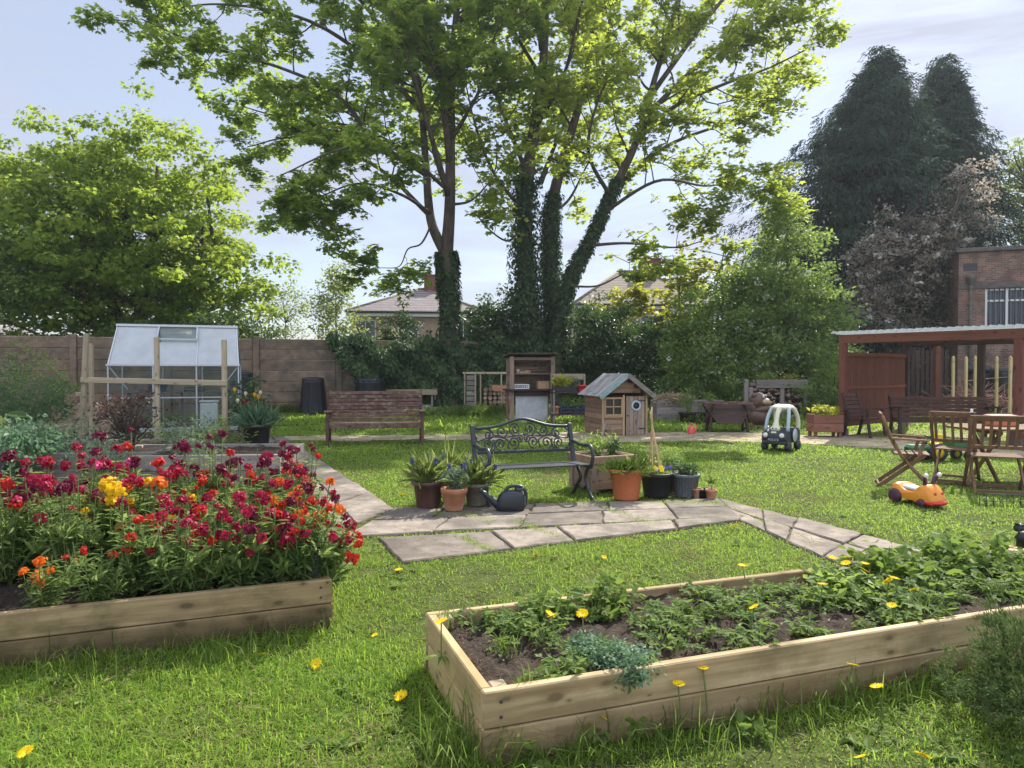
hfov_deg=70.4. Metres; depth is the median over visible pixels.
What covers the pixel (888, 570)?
strawberry plant
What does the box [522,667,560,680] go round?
strawberry plant
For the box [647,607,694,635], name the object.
strawberry plant
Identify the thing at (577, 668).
strawberry plant
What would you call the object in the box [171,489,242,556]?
wallflower
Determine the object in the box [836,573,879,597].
strawberry plant
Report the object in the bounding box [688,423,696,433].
toy watering can
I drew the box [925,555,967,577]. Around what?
strawberry plant
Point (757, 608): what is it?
strawberry plant
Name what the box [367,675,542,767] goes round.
grass tuft
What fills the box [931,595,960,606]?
strawberry plant
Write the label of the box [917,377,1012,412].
brush heap
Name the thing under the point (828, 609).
strawberry plant
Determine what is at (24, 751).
dandelion
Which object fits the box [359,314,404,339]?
flowering shrub
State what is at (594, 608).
strawberry plant
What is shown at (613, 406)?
window
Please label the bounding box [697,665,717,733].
dandelion
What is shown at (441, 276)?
ivy
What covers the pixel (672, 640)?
strawberry plant
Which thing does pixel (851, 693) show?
grass tuft
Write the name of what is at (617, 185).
ivy
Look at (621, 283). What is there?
house
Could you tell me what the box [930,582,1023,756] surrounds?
juniper shrub
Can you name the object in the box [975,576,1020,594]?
strawberry plant
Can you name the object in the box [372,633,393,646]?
dandelion
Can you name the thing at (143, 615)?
raised bed
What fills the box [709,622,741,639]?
strawberry plant
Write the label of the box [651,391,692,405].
straw heap
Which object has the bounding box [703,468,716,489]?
twig plant
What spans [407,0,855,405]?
sycamore tree
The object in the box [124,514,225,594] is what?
wallflower
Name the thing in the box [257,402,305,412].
weed clump
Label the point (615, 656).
feathery plant
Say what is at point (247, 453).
raised bed
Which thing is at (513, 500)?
watering can
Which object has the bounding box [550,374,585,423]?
plant stand
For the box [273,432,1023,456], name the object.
worn earth path
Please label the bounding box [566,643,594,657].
strawberry plant
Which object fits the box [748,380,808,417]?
bug hotel
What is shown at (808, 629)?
strawberry plant
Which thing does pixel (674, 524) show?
path joint soil
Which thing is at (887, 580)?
dandelion
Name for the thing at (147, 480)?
wallflower
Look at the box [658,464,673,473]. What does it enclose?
pansy
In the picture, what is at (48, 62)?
sky
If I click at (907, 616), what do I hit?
strawberry plant
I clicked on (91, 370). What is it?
post
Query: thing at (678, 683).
dandelion
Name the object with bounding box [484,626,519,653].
strawberry plant
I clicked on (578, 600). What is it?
strawberry plant
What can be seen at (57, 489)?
wallflower
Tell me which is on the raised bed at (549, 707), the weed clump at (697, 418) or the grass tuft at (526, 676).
the grass tuft at (526, 676)
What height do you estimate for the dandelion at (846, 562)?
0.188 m
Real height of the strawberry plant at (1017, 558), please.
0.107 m
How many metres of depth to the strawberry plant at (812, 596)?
4.02 m
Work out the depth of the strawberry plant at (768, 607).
3.87 m
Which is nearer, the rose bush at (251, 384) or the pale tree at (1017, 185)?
the rose bush at (251, 384)
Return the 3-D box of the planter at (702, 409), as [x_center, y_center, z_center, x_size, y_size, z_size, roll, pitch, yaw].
[6.009,0.798,22.620,1.000,0.594,0.630,0,1,-3]
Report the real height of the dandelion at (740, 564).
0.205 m
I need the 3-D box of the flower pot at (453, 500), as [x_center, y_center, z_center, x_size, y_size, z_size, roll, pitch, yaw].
[-0.627,1.243,7.856,0.294,0.240,0.294,0,1,9]
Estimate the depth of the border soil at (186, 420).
17.43 m
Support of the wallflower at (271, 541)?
on the raised bed at (143, 615)
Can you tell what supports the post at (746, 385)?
on the ground at (756, 743)
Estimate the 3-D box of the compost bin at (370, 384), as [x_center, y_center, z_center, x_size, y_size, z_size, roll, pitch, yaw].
[-4.999,0.410,25.611,1.266,1.256,1.271,0,1,-17]
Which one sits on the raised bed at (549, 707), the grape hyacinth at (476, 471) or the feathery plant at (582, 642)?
the feathery plant at (582, 642)
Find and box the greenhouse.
[105,324,240,432]
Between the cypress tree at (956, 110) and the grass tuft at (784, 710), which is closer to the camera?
the grass tuft at (784, 710)
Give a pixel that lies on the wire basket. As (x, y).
(527, 386)
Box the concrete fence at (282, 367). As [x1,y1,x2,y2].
[0,334,737,417]
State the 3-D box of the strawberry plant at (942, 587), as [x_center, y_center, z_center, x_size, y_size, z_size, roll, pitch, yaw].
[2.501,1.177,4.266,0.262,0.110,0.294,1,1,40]
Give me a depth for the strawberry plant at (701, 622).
3.70 m
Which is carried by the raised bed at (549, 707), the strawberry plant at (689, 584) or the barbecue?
the strawberry plant at (689, 584)
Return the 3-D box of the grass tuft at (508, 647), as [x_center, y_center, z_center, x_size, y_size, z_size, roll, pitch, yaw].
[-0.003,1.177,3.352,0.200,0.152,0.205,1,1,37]
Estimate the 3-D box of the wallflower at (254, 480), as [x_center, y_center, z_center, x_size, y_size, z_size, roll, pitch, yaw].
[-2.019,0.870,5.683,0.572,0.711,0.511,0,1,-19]
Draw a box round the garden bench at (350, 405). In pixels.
[324,390,425,445]
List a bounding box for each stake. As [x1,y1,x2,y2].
[951,355,954,408]
[964,356,967,408]
[973,355,976,412]
[994,356,998,412]
[1008,355,1012,412]
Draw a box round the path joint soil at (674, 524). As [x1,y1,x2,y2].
[319,484,860,563]
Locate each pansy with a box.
[653,465,668,474]
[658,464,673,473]
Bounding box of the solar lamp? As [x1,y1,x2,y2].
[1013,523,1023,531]
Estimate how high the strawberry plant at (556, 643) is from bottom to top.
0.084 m
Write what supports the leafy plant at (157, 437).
on the border soil at (186, 420)
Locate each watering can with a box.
[478,484,527,511]
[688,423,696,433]
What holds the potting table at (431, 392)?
on the ground at (756, 743)
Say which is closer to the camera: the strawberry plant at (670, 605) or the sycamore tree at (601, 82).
the strawberry plant at (670, 605)
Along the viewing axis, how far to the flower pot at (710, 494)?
8.57 m
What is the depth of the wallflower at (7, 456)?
5.20 m
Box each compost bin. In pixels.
[228,371,254,418]
[300,377,326,414]
[353,378,387,413]
[987,368,1012,412]
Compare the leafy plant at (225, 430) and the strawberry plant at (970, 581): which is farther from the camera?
the leafy plant at (225, 430)
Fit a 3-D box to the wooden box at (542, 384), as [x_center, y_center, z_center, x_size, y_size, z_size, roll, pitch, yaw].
[0.903,0.026,21.275,0.380,0.225,0.280,0,1,-12]
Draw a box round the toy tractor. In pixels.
[899,433,974,461]
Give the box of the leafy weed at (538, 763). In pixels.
[518,739,545,767]
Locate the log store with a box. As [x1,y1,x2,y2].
[463,372,509,410]
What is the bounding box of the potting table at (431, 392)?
[386,381,437,409]
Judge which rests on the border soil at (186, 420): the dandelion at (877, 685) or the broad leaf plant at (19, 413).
the broad leaf plant at (19, 413)
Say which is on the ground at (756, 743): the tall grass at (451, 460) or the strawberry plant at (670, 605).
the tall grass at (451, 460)
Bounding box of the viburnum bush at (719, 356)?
[650,256,784,400]
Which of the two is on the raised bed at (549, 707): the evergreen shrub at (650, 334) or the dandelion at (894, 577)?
the dandelion at (894, 577)
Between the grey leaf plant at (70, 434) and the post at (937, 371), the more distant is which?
the post at (937, 371)
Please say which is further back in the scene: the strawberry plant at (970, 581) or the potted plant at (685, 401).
the potted plant at (685, 401)
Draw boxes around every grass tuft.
[0,614,267,710]
[52,621,317,694]
[240,600,371,648]
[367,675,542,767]
[434,599,459,632]
[486,624,530,657]
[492,656,551,683]
[510,708,667,767]
[605,694,786,767]
[732,675,902,762]
[800,658,914,724]
[889,659,988,702]
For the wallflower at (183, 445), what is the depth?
5.38 m
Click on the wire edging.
(1006, 501)
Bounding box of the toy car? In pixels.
[761,404,800,451]
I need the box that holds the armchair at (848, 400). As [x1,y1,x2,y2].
[840,392,887,437]
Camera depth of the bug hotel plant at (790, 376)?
22.80 m
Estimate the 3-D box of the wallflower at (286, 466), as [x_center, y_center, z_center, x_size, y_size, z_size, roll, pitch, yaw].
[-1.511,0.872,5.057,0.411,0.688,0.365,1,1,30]
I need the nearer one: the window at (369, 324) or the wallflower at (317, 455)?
the wallflower at (317, 455)
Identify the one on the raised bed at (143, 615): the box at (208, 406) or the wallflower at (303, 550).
the wallflower at (303, 550)
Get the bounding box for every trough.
[552,386,576,391]
[698,401,757,431]
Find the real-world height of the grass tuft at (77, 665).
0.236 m
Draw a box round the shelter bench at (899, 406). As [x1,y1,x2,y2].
[888,395,1003,437]
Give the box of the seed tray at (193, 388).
[183,386,205,390]
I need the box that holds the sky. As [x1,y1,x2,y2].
[0,0,1023,376]
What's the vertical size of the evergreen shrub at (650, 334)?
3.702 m
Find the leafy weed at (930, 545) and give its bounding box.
[890,528,1022,578]
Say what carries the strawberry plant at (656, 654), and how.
on the raised bed at (549, 707)
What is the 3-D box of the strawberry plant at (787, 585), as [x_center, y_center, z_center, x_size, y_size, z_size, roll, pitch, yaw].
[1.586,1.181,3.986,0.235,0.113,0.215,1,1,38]
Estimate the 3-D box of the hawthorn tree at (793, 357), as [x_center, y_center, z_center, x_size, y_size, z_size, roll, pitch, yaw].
[9.367,-2.775,24.587,5.044,7.866,4.145,0,1,0]
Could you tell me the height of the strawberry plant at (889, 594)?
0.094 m
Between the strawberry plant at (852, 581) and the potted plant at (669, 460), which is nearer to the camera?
the strawberry plant at (852, 581)
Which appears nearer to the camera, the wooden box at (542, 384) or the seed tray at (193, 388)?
the seed tray at (193, 388)
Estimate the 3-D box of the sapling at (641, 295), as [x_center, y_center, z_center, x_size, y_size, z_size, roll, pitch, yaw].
[4.689,-1.673,30.536,3.535,5.425,1.941,0,1,0]
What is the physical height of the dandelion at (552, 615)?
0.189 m
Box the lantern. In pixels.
[1014,524,1023,547]
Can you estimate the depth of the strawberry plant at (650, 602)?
3.85 m
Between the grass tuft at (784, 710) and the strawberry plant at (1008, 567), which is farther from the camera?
the strawberry plant at (1008, 567)
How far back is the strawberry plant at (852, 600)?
3.82 m
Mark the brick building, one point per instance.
(986, 288)
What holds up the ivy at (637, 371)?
attached to the concrete fence at (282, 367)
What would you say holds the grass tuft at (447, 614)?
on the raised bed at (549, 707)
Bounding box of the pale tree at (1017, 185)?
[978,137,1023,242]
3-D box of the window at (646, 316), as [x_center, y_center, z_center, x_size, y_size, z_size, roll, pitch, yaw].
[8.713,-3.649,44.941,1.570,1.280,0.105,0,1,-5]
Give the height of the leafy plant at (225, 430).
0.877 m
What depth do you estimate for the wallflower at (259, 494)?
4.48 m
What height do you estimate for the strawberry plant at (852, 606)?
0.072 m
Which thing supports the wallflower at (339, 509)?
on the raised bed at (143, 615)
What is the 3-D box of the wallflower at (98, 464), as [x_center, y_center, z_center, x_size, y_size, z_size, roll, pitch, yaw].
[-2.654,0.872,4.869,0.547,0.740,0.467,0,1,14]
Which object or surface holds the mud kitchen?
on the ground at (756, 743)
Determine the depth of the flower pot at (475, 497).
8.03 m
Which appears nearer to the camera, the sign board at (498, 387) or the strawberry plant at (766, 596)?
the strawberry plant at (766, 596)
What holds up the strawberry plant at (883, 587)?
on the raised bed at (549, 707)
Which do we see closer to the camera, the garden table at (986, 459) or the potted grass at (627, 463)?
the potted grass at (627, 463)
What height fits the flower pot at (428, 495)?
0.290 m
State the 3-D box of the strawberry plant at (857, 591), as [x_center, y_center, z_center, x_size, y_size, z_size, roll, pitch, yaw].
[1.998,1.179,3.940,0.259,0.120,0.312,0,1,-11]
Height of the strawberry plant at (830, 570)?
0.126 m
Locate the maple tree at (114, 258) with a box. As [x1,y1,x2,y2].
[0,77,303,338]
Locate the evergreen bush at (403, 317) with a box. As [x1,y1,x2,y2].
[373,299,423,340]
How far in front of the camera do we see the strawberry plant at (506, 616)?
3.59 m
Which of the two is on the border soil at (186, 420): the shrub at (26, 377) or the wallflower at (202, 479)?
the shrub at (26, 377)
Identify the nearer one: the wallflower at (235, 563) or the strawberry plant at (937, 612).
the strawberry plant at (937, 612)
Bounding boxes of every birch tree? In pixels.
[246,278,316,338]
[300,257,363,360]
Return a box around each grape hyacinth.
[399,448,452,488]
[450,452,509,490]
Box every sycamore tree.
[67,0,563,405]
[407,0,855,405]
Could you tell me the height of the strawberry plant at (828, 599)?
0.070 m
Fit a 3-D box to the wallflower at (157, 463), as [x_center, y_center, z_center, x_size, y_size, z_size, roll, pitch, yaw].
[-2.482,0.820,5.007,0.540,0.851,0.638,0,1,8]
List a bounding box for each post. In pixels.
[88,343,94,437]
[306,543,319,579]
[744,379,748,400]
[933,346,940,416]
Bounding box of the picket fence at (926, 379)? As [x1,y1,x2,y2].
[897,348,949,404]
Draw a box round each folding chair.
[873,411,929,486]
[929,411,980,485]
[962,415,1023,494]
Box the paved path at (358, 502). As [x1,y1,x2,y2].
[269,436,919,564]
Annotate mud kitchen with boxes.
[503,353,558,420]
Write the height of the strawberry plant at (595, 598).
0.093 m
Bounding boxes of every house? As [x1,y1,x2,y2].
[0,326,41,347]
[344,269,482,340]
[568,253,720,343]
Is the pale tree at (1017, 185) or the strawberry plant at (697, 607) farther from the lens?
the pale tree at (1017, 185)
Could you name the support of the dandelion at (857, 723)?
on the ground at (756, 743)
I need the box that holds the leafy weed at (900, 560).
[835,540,962,591]
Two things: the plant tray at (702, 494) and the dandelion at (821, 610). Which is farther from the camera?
the plant tray at (702, 494)
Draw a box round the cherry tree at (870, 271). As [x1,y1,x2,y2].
[831,152,1008,367]
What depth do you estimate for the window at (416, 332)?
44.87 m
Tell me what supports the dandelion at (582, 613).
on the raised bed at (549, 707)
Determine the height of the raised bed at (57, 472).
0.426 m
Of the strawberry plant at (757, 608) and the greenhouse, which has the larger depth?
the greenhouse
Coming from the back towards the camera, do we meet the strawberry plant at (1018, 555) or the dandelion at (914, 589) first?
the strawberry plant at (1018, 555)
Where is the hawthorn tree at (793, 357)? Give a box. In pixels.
[717,190,868,405]
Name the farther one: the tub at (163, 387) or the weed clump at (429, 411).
the weed clump at (429, 411)
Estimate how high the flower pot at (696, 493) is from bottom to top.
0.120 m
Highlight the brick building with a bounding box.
[929,245,1023,400]
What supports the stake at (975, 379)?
on the ground at (756, 743)
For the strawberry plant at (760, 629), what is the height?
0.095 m
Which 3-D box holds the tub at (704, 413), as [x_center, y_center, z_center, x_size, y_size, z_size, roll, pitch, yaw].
[5.712,0.976,21.224,0.560,0.300,0.560,-1,1,-25]
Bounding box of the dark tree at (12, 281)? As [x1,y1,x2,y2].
[0,204,75,327]
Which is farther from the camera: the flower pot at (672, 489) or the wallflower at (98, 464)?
the flower pot at (672, 489)
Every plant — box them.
[0,350,66,432]
[0,372,89,440]
[0,407,120,473]
[0,411,42,436]
[0,413,72,483]
[38,392,119,433]
[56,432,145,483]
[135,418,216,443]
[150,416,227,465]
[183,410,258,443]
[438,466,469,489]
[451,601,494,634]
[480,606,513,619]
[483,610,511,629]
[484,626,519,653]
[487,609,503,620]
[494,613,523,638]
[498,611,530,636]
[499,605,535,621]
[499,613,540,636]
[503,599,526,618]
[517,596,555,618]
[519,618,565,640]
[520,624,564,646]
[521,611,560,631]
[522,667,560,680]
[524,585,581,619]
[525,593,562,612]
[530,671,561,680]
[535,653,587,678]
[538,601,574,629]
[540,596,590,620]
[544,630,587,656]
[551,373,573,388]
[558,648,595,671]
[559,393,584,411]
[559,661,578,675]
[560,602,586,617]
[563,629,606,664]
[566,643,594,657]
[567,376,579,386]
[569,568,649,619]
[569,597,611,623]
[574,429,621,455]
[576,588,614,607]
[582,635,666,693]
[583,602,617,621]
[586,609,607,621]
[593,638,633,649]
[594,634,627,656]
[605,435,623,454]
[610,586,646,606]
[617,643,673,665]
[625,613,661,636]
[630,604,663,625]
[631,623,685,652]
[643,454,661,473]
[645,599,692,614]
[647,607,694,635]
[653,598,704,621]
[656,603,705,628]
[658,447,685,470]
[659,600,689,617]
[667,596,712,619]
[671,459,697,474]
[676,387,701,412]
[676,584,711,599]
[680,619,717,640]
[681,639,710,653]
[684,578,729,600]
[687,606,707,615]
[696,583,734,605]
[698,391,716,411]
[700,604,728,619]
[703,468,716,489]
[707,586,760,609]
[707,592,755,623]
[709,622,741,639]
[712,589,753,608]
[718,630,764,649]
[724,595,770,619]
[734,609,779,637]
[735,621,769,641]
[737,624,780,647]
[743,579,780,600]
[746,588,772,603]
[748,577,775,593]
[749,370,778,383]
[753,596,798,615]
[767,582,790,595]
[776,373,799,379]
[781,582,819,610]
[782,576,812,595]
[782,612,835,638]
[791,595,814,606]
[791,617,823,636]
[797,584,836,603]
[800,559,841,578]
[806,404,842,416]
[812,558,861,571]
[816,591,849,603]
[821,592,851,611]
[822,564,856,575]
[822,568,873,586]
[823,568,880,581]
[825,571,856,591]
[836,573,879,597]
[838,595,870,610]
[839,571,894,589]
[848,597,897,620]
[849,583,905,613]
[851,615,875,629]
[852,564,900,582]
[856,588,894,604]
[866,610,892,623]
[875,575,927,598]
[875,603,922,623]
[876,607,923,625]
[879,581,927,608]
[890,587,936,613]
[892,587,956,616]
[898,590,956,625]
[899,573,935,586]
[902,576,958,604]
[903,587,937,608]
[914,570,963,592]
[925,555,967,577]
[928,598,958,609]
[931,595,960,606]
[932,568,974,589]
[939,560,968,575]
[945,588,973,601]
[954,588,978,602]
[960,554,1008,569]
[961,576,983,590]
[962,557,1004,572]
[962,578,1008,594]
[973,578,1000,593]
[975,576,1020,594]
[976,565,1005,575]
[988,558,1023,572]
[988,568,1023,591]
[989,577,1023,603]
[992,554,1023,563]
[997,550,1023,569]
[999,568,1023,586]
[1001,584,1023,598]
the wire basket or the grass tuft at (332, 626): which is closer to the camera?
the grass tuft at (332, 626)
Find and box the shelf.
[124,391,232,426]
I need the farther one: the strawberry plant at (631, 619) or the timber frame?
the timber frame
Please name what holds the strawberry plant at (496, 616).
on the raised bed at (549, 707)
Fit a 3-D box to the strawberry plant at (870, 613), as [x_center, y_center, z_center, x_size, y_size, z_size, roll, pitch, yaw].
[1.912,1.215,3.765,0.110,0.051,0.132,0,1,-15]
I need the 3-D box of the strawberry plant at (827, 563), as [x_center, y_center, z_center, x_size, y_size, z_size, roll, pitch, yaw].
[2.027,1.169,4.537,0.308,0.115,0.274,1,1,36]
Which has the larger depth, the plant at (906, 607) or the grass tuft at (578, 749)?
the plant at (906, 607)
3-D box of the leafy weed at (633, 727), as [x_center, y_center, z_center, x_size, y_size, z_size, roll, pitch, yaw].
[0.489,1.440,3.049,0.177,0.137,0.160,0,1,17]
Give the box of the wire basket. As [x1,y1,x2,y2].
[514,384,528,388]
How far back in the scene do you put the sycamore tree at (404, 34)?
25.31 m
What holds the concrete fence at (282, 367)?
on the ground at (756, 743)
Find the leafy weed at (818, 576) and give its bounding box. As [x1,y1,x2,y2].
[799,563,895,610]
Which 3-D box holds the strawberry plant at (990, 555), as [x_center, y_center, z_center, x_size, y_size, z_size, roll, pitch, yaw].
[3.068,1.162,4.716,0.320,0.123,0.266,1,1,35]
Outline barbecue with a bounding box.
[963,364,991,408]
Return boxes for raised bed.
[0,438,197,483]
[0,535,332,670]
[85,443,304,485]
[426,545,1023,766]
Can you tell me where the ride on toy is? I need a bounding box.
[888,472,947,507]
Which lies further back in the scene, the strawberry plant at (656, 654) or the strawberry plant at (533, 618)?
the strawberry plant at (533, 618)
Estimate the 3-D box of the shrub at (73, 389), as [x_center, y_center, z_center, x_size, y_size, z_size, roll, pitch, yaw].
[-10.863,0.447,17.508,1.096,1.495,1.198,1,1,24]
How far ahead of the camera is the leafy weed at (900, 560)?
4.42 m
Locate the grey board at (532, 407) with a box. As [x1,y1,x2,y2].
[515,396,547,420]
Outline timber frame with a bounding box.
[79,333,227,443]
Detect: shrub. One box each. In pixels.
[0,321,68,335]
[0,331,74,425]
[39,322,110,359]
[42,372,88,418]
[86,385,175,451]
[90,316,154,393]
[158,315,218,336]
[193,307,284,349]
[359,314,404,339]
[550,290,654,384]
[603,313,699,408]
[787,343,857,417]
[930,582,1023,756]
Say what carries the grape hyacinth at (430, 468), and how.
in the flower pot at (428, 495)
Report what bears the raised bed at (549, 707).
on the ground at (756, 743)
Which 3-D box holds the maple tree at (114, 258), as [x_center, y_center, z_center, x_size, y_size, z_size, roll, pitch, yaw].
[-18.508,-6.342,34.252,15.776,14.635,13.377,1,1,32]
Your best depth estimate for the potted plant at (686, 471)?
8.83 m
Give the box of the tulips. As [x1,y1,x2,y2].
[226,388,289,429]
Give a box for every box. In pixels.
[199,400,218,426]
[535,381,549,388]
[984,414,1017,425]
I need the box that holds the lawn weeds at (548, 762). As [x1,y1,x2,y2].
[0,514,1023,767]
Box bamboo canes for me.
[648,407,660,473]
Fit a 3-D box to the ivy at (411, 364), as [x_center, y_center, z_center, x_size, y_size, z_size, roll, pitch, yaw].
[-4.107,-0.421,26.561,5.408,3.251,1.327,0,1,-17]
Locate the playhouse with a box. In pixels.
[578,373,656,435]
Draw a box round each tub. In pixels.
[147,384,167,391]
[642,470,672,497]
[678,412,696,422]
[698,412,709,422]
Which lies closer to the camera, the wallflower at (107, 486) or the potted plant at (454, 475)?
the wallflower at (107, 486)
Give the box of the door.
[626,396,644,434]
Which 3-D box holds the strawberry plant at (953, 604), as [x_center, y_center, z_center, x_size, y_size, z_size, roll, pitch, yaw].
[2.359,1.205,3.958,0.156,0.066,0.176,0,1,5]
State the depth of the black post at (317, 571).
4.37 m
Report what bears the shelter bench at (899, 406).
on the shelter floor
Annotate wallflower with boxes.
[0,449,64,559]
[0,456,64,572]
[0,473,54,584]
[12,457,108,579]
[16,553,80,609]
[17,442,128,564]
[24,473,104,588]
[40,476,142,567]
[57,446,110,500]
[58,542,128,602]
[80,457,156,565]
[80,475,169,580]
[88,427,195,509]
[98,476,178,572]
[102,467,196,533]
[106,509,190,597]
[113,441,200,526]
[115,493,207,577]
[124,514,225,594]
[153,474,215,559]
[162,491,246,586]
[170,429,237,524]
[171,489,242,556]
[172,449,243,541]
[173,525,224,591]
[194,508,273,588]
[211,456,277,533]
[216,448,282,505]
[218,490,284,579]
[222,460,293,557]
[230,498,299,586]
[244,451,324,500]
[257,439,323,508]
[258,474,335,525]
[258,521,312,582]
[260,491,341,580]
[264,474,314,531]
[265,491,345,561]
[271,458,317,525]
[272,508,342,580]
[292,482,351,544]
[293,488,362,588]
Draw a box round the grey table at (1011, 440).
[986,413,1023,445]
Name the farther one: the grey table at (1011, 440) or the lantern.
the grey table at (1011, 440)
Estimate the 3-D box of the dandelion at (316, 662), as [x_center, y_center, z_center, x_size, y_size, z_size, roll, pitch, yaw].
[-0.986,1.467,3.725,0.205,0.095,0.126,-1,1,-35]
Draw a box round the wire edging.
[979,493,1021,506]
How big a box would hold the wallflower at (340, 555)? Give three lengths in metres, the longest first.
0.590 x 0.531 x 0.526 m
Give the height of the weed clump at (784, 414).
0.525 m
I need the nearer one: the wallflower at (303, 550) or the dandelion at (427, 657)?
the dandelion at (427, 657)
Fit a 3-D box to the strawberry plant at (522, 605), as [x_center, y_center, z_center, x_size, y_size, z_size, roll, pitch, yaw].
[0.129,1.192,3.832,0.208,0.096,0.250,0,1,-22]
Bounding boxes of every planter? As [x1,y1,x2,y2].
[567,449,636,493]
[651,400,697,420]
[698,400,723,416]
[806,413,843,436]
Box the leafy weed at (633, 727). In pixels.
[622,716,647,744]
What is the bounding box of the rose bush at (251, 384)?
[217,375,273,431]
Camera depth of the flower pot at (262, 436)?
14.46 m
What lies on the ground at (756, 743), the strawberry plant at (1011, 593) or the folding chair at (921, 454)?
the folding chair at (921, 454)
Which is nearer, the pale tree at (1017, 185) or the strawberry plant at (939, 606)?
the strawberry plant at (939, 606)
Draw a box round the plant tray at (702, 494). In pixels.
[698,487,707,498]
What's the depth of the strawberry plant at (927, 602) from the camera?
4.00 m
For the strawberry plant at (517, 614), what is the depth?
3.80 m
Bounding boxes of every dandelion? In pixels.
[8,745,33,767]
[304,659,328,675]
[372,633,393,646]
[380,690,417,710]
[419,618,448,668]
[532,610,554,645]
[548,612,561,647]
[576,608,588,639]
[668,680,693,743]
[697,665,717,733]
[737,563,748,599]
[740,604,764,639]
[801,582,828,614]
[836,663,861,728]
[841,560,850,574]
[853,754,869,767]
[860,683,889,729]
[871,577,893,614]
[886,601,896,624]
[889,575,902,607]
[909,588,925,620]
[915,750,931,767]
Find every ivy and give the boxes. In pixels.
[325,328,470,407]
[433,250,463,404]
[465,330,600,406]
[504,172,625,405]
[600,341,771,405]
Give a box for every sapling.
[583,281,665,335]
[642,231,745,399]
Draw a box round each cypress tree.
[709,45,1023,404]
[862,52,1023,395]
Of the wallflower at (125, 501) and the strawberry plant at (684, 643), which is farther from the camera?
the wallflower at (125, 501)
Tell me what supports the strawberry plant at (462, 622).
on the raised bed at (549, 707)
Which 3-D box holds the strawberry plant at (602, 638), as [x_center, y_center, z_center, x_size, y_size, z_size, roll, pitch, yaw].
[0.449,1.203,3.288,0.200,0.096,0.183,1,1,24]
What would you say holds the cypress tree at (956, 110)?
on the ground at (756, 743)
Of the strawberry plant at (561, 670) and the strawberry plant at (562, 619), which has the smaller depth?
the strawberry plant at (561, 670)
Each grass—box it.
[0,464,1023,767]
[400,434,465,497]
[587,451,657,480]
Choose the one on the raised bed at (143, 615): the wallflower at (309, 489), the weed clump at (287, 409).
the wallflower at (309, 489)
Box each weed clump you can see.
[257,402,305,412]
[398,405,494,416]
[432,400,514,416]
[482,411,555,421]
[662,410,705,421]
[748,410,802,421]
[768,417,873,428]
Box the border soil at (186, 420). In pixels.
[1,418,281,525]
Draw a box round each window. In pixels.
[355,320,375,338]
[398,325,418,339]
[459,321,471,340]
[604,397,623,417]
[640,315,664,327]
[985,288,1023,325]
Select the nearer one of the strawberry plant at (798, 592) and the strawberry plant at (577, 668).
the strawberry plant at (577, 668)
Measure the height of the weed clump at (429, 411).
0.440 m
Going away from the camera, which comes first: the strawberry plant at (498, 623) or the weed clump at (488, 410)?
the strawberry plant at (498, 623)
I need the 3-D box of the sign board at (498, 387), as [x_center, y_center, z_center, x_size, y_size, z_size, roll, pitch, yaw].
[-0.400,0.150,25.608,0.650,0.240,0.040,0,1,0]
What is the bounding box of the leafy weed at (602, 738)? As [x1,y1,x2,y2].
[582,722,611,746]
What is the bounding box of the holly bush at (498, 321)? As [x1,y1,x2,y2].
[461,283,539,355]
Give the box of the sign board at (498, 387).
[492,385,505,391]
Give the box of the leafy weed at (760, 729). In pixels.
[725,710,777,745]
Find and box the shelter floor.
[827,427,1005,445]
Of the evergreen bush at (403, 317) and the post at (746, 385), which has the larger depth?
the evergreen bush at (403, 317)
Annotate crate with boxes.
[558,404,584,413]
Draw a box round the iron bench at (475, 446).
[470,417,594,506]
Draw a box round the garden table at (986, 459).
[945,424,1023,482]
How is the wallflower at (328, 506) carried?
on the raised bed at (143, 615)
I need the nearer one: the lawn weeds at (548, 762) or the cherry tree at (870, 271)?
the lawn weeds at (548, 762)
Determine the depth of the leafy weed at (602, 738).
2.95 m
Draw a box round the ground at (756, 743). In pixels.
[0,393,1023,767]
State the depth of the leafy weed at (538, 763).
2.80 m
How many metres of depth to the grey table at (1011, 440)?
14.23 m
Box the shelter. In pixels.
[831,324,1023,445]
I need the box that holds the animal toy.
[748,392,773,427]
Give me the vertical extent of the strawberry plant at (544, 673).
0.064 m
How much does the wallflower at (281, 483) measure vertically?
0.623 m
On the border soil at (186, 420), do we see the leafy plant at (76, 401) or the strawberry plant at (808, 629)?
the leafy plant at (76, 401)
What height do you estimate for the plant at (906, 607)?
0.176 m
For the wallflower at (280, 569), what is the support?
on the raised bed at (143, 615)
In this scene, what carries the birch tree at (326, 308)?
on the ground at (756, 743)
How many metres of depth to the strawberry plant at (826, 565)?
4.45 m
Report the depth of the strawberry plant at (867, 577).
4.23 m
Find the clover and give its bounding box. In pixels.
[0,577,1022,767]
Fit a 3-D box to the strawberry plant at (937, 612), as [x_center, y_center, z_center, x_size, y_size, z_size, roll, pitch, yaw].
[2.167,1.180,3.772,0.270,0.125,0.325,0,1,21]
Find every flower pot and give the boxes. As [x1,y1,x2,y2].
[242,425,271,443]
[411,479,445,508]
[441,486,467,511]
[462,481,491,506]
[552,406,559,413]
[577,385,586,391]
[608,468,643,500]
[664,467,677,492]
[673,472,700,496]
[692,488,703,498]
[705,488,716,498]
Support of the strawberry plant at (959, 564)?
on the raised bed at (549, 707)

